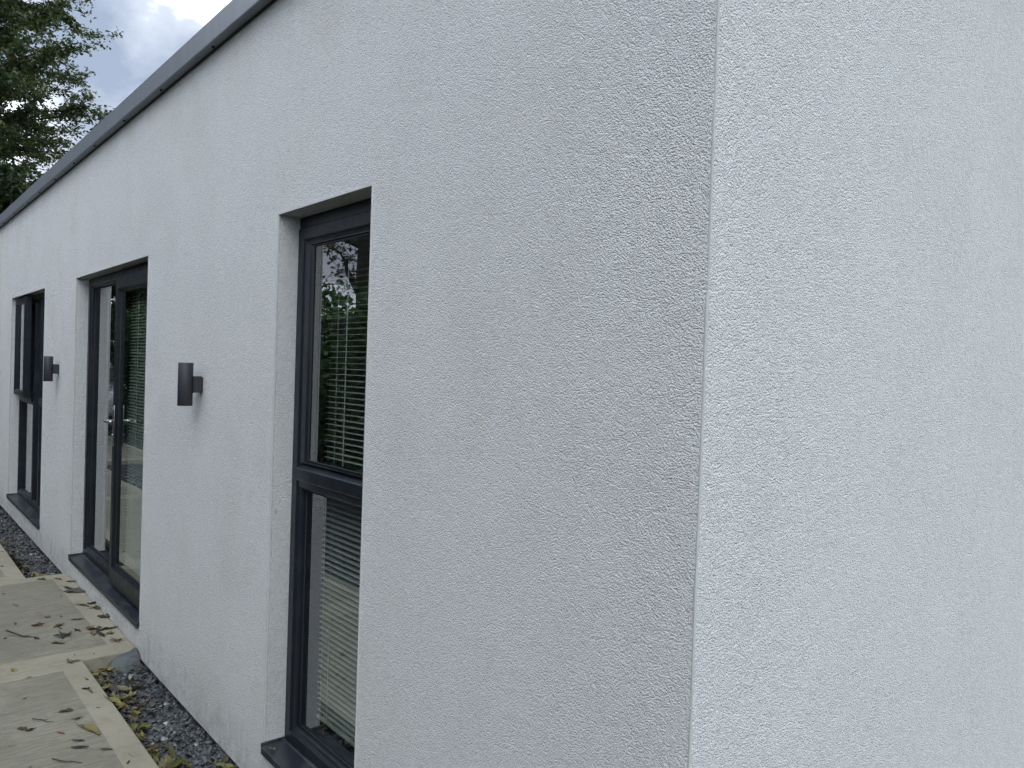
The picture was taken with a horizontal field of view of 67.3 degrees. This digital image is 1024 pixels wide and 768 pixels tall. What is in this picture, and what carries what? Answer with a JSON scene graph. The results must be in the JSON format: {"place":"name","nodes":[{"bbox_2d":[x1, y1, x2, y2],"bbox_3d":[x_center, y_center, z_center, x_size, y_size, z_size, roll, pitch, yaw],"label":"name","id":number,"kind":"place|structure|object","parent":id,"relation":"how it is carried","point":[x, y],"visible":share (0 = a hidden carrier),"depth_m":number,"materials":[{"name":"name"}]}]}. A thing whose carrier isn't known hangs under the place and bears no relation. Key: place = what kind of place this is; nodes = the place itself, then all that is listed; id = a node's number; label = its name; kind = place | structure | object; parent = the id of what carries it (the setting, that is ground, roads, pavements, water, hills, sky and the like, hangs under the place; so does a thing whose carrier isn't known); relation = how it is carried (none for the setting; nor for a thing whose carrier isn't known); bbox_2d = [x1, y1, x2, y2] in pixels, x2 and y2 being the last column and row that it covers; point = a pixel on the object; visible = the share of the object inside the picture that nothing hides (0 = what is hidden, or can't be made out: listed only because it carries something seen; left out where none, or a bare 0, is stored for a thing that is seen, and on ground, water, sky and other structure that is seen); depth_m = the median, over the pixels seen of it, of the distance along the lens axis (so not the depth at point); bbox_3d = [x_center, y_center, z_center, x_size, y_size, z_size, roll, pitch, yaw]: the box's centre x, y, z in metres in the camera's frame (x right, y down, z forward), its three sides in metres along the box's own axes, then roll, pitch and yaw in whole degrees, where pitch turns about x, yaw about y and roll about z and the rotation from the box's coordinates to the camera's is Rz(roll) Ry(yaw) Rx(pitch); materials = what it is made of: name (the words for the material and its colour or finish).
{"place":"outdoors","nodes":[
{"label":"outdoors","id":0,"kind":"place"},
{"bbox_2d":[0,544,158,767],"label":"path","id":1,"kind":"structure","parent":0,"point":[56,682],"depth_m":3.93,"materials":[{"name":"concrete"}]},
{"bbox_2d":[5,630,33,637],"bbox_3d":[-2.876,1.478,4.530,0.230,0.014,0.028,11,2,10],"label":"twig","id":2,"kind":"object","parent":1,"relation":"on","point":[19,634],"visible":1,"depth_m":4.53,"materials":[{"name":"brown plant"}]},
{"bbox_2d":[29,622,44,626],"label":"fallen leaf","id":3,"kind":"object","parent":1,"relation":"on","point":[38,624],"visible":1,"depth_m":4.71,"materials":[{"name":"brown plant"}]},
{"bbox_2d":[53,630,71,638],"bbox_3d":[-2.660,1.483,4.555,0.108,0.030,0.106,4,2,64],"label":"fallen leaf","id":4,"kind":"object","parent":1,"relation":"on","point":[61,634],"visible":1,"depth_m":4.55,"materials":[{"name":"brown plant"}]},
{"bbox_2d":[54,708,72,712],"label":"fallen leaf","id":5,"kind":"object","parent":1,"relation":"on","point":[67,709],"visible":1,"depth_m":3.60,"materials":[{"name":"brown plant"}]},
{"bbox_2d":[52,758,81,762],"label":"twig","id":6,"kind":"object","parent":1,"relation":"on","point":[65,761],"visible":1,"depth_m":3.15,"materials":[{"name":"brown wood"}]},
{"bbox_2d":[58,587,85,592],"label":"fallen leaf","id":7,"kind":"object","parent":1,"relation":"on","point":[76,590],"visible":1,"depth_m":5.42,"materials":[{"name":"brown plant"}]},
{"bbox_2d":[66,745,88,747],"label":"fallen leaf","id":8,"kind":"object","parent":1,"relation":"on","point":[79,746],"visible":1,"depth_m":3.27,"materials":[{"name":"plant"}]},
{"bbox_2d":[75,722,99,734],"bbox_3d":[-1.890,1.534,3.439,0.192,0.013,0.037,3,1,30],"label":"fallen leaf","id":9,"kind":"object","parent":1,"relation":"on","point":[92,727],"visible":1,"depth_m":3.44,"materials":[{"name":"yellow plant"}]},
{"bbox_2d":[82,625,101,629],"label":"fallen leaf","id":10,"kind":"object","parent":1,"relation":"on","point":[92,627],"visible":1,"depth_m":4.69,"materials":[{"name":"brown plant"}]},
{"bbox_2d":[93,613,109,617],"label":"fallen leaf","id":11,"kind":"object","parent":1,"relation":"on","point":[106,615],"visible":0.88,"depth_m":4.89,"materials":[{"name":"brown plant"}]},
{"bbox_2d":[105,696,121,705],"bbox_3d":[-1.931,1.528,3.728,0.173,0.012,0.036,3,1,36],"label":"fallen leaf","id":12,"kind":"object","parent":1,"relation":"on","point":[116,700],"visible":1,"depth_m":3.72,"materials":[{"name":"plant"}]},
{"bbox_2d":[1,509,206,764],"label":"gravel bed","id":13,"kind":"object","parent":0,"point":[140,660],"visible":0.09,"depth_m":3.87,"materials":[{"name":"grey gravel"}]},
{"bbox_2d":[0,505,238,767],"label":"slate chippings","id":14,"kind":"object","parent":13,"relation":"on","point":[204,747],"visible":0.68,"depth_m":3.87,"materials":[{"name":"grey gravel"}]},
{"bbox_2d":[31,571,40,576],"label":"fallen leaf","id":15,"kind":"object","parent":14,"relation":"on","point":[35,573],"visible":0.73,"depth_m":5.97,"materials":[{"name":"plant"}]},
{"bbox_2d":[97,666,116,671],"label":"fallen leaf","id":16,"kind":"object","parent":14,"relation":"on","point":[110,668],"visible":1,"depth_m":4.21,"materials":[{"name":"yellow plant"}]},
{"bbox_2d":[106,684,117,692],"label":"fallen leaf","id":17,"kind":"object","parent":14,"relation":"on","point":[114,687],"visible":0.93,"depth_m":4.03,"materials":[{"name":"brown plant"}]},
{"bbox_2d":[115,702,128,707],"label":"fallen leaf","id":18,"kind":"object","parent":14,"relation":"on","point":[125,704],"visible":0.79,"depth_m":3.83,"materials":[{"name":"yellow plant"}]},
{"bbox_2d":[106,648,140,677],"bbox_3d":[-2.219,1.574,4.347,0.215,0.131,0.283,1,1,-40],"label":"rock","id":19,"kind":"object","parent":14,"relation":"on","point":[126,662],"visible":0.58,"depth_m":4.30,"materials":[{"name":"stone"}]},
{"bbox_2d":[116,685,131,690],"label":"fallen leaf","id":20,"kind":"object","parent":14,"relation":"on","point":[121,687],"visible":1,"depth_m":4.02,"materials":[{"name":"yellow plant"}]},
{"bbox_2d":[120,690,140,697],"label":"fallen leaf","id":21,"kind":"object","parent":14,"relation":"on","point":[130,693],"visible":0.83,"depth_m":3.94,"materials":[{"name":"yellow plant"}]},
{"bbox_2d":[128,716,138,720],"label":"fallen leaf","id":22,"kind":"object","parent":14,"relation":"on","point":[133,717],"visible":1,"depth_m":3.69,"materials":[{"name":"brown plant"}]},
{"bbox_2d":[125,710,142,715],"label":"fallen leaf","id":23,"kind":"object","parent":14,"relation":"on","point":[136,712],"visible":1,"depth_m":3.76,"materials":[{"name":"plant"}]},
{"bbox_2d":[126,683,144,691],"bbox_3d":[-1.965,1.583,3.996,0.028,0.027,0.134,-12,-2,31],"label":"fallen leaf","id":24,"kind":"object","parent":14,"relation":"on","point":[137,686],"visible":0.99,"depth_m":4.00,"materials":[{"name":"brown plant"}]},
{"bbox_2d":[134,732,143,740],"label":"fallen leaf","id":25,"kind":"object","parent":14,"relation":"on","point":[139,736],"visible":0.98,"depth_m":3.51,"materials":[{"name":"plant"}]},
{"bbox_2d":[133,700,150,710],"bbox_3d":[-1.841,1.595,3.795,0.022,0.026,0.120,-7,11,40],"label":"fallen leaf","id":26,"kind":"object","parent":14,"relation":"on","point":[143,704],"visible":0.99,"depth_m":3.80,"materials":[{"name":"plant"}]},
{"bbox_2d":[136,722,155,729],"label":"fallen leaf","id":27,"kind":"object","parent":14,"relation":"on","point":[144,725],"visible":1,"depth_m":3.59,"materials":[{"name":"plant"}]},
{"bbox_2d":[143,708,161,710],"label":"fallen leaf","id":28,"kind":"object","parent":14,"relation":"on","point":[152,709],"visible":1,"depth_m":3.79,"materials":[{"name":"plant"}]},
{"bbox_2d":[149,753,158,760],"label":"fallen leaf","id":29,"kind":"object","parent":14,"relation":"on","point":[155,758],"visible":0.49,"depth_m":3.34,"materials":[{"name":"plant"}]},
{"bbox_2d":[147,740,164,752],"bbox_3d":[-1.577,1.600,3.388,0.024,0.023,0.113,6,21,29],"label":"fallen leaf","id":30,"kind":"object","parent":14,"relation":"on","point":[153,746],"visible":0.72,"depth_m":3.39,"materials":[{"name":"brown plant"}]},
{"bbox_2d":[158,759,169,766],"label":"fallen leaf","id":31,"kind":"object","parent":14,"relation":"on","point":[163,764],"visible":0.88,"depth_m":3.24,"materials":[{"name":"beige plant"}]},
{"bbox_2d":[164,753,170,760],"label":"fallen leaf","id":32,"kind":"object","parent":14,"relation":"on","point":[167,756],"visible":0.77,"depth_m":3.28,"materials":[{"name":"plant"}]},
{"bbox_2d":[158,757,177,767],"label":"fallen leaf","id":33,"kind":"object","parent":14,"relation":"on","point":[163,761],"visible":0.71,"depth_m":3.25,"materials":[{"name":"plant"}]},
{"bbox_2d":[165,739,175,759],"bbox_3d":[-1.496,1.605,3.375,0.008,0.116,0.024,-39,-17,31],"label":"fallen leaf","id":34,"kind":"object","parent":14,"relation":"on","point":[171,750],"visible":0.82,"depth_m":3.38,"materials":[{"name":"green plant"}]},
{"bbox_2d":[165,757,186,767],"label":"fallen leaf","id":35,"kind":"object","parent":14,"relation":"on","point":[179,761],"visible":1,"depth_m":3.25,"materials":[{"name":"plant"}]},
{"bbox_2d":[183,758,192,767],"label":"fallen leaf","id":36,"kind":"object","parent":14,"relation":"on","point":[189,765],"visible":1,"depth_m":3.27,"materials":[{"name":"plant"}]},
{"bbox_2d":[209,762,235,767],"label":"fallen leaf","id":37,"kind":"object","parent":14,"relation":"on","point":[227,765],"visible":1,"depth_m":3.28,"materials":[{"name":"yellow plant"}]},
{"bbox_2d":[223,753,228,767],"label":"fallen leaf","id":38,"kind":"object","parent":14,"relation":"on","point":[226,758],"visible":0.81,"depth_m":3.33,"materials":[{"name":"brown plant"}]},
{"bbox_2d":[0,0,231,181],"label":"sky","id":39,"kind":"structure","parent":0,"point":[153,30],"materials":[{"name":"white"}]},
{"label":"ground","id":40,"kind":"structure","parent":0,"visible":0},
{"bbox_2d":[0,159,37,213],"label":"bush","id":41,"kind":"object","parent":40,"relation":"on","point":[13,179],"visible":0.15,"depth_m":14.10,"materials":[{"name":"green plant"}]},
{"bbox_2d":[0,0,114,199],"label":"tree","id":42,"kind":"object","parent":40,"relation":"on","point":[15,71],"visible":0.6,"depth_m":15.63,"materials":[{"name":"green plant"}]},
{"bbox_2d":[0,0,123,171],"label":"tree","id":43,"kind":"object","parent":40,"relation":"on","point":[74,96],"visible":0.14,"depth_m":21.17,"materials":[{"name":"green plant"}]},
{"bbox_2d":[0,0,1023,767],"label":"building","id":44,"kind":"structure","parent":40,"relation":"on","point":[684,370],"depth_m":2.13,"materials":[{"name":"white paint"}]},
{"bbox_2d":[6,293,44,528],"bbox_3d":[-4.671,0.189,7.542,0.214,2.125,1.887,1,1,-40],"label":"window","id":45,"kind":"structure","parent":44,"relation":"in","point":[29,311],"depth_m":7.59,"materials":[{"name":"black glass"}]},
{"bbox_2d":[43,356,58,380],"bbox_3d":[-3.721,-0.122,6.210,0.106,0.202,0.067,1,1,-40],"label":"wall light","id":46,"kind":"object","parent":44,"relation":"attached to","point":[50,368],"visible":1,"depth_m":6.17,"materials":[{"name":"grey metal"}]},
{"bbox_2d":[103,269,147,609],"bbox_3d":[-2.358,0.322,4.759,0.139,2.026,0.877,1,1,-40],"label":"door","id":47,"kind":"structure","parent":44,"relation":"in","point":[125,509],"depth_m":4.89,"materials":[{"name":"black glass"}]},
{"bbox_2d":[140,288,146,510],"bbox_3d":[-2.296,0.312,4.816,0.035,1.882,0.810,1,1,-40],"label":"venetian blind","id":48,"kind":"object","parent":44,"relation":"attached to","point":[142,425],"visible":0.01,"depth_m":4.87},
{"bbox_2d":[177,362,202,405],"bbox_3d":[-1.519,0.001,3.625,0.106,0.202,0.067,1,1,-40],"label":"wall light","id":49,"kind":"object","parent":44,"relation":"attached to","point":[189,384],"visible":1,"depth_m":3.59,"materials":[{"name":"grey metal"}]},
{"bbox_2d":[261,198,370,767],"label":"window","id":50,"kind":"structure","parent":44,"relation":"in","point":[315,479],"depth_m":3.03,"materials":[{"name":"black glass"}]},
{"bbox_2d":[316,243,369,747],"bbox_3d":[-0.568,0.364,2.882,0.035,1.988,0.565,1,1,-40],"label":"venetian blind","id":51,"kind":"object","parent":44,"relation":"attached to","point":[337,705],"visible":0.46,"depth_m":2.98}
]}

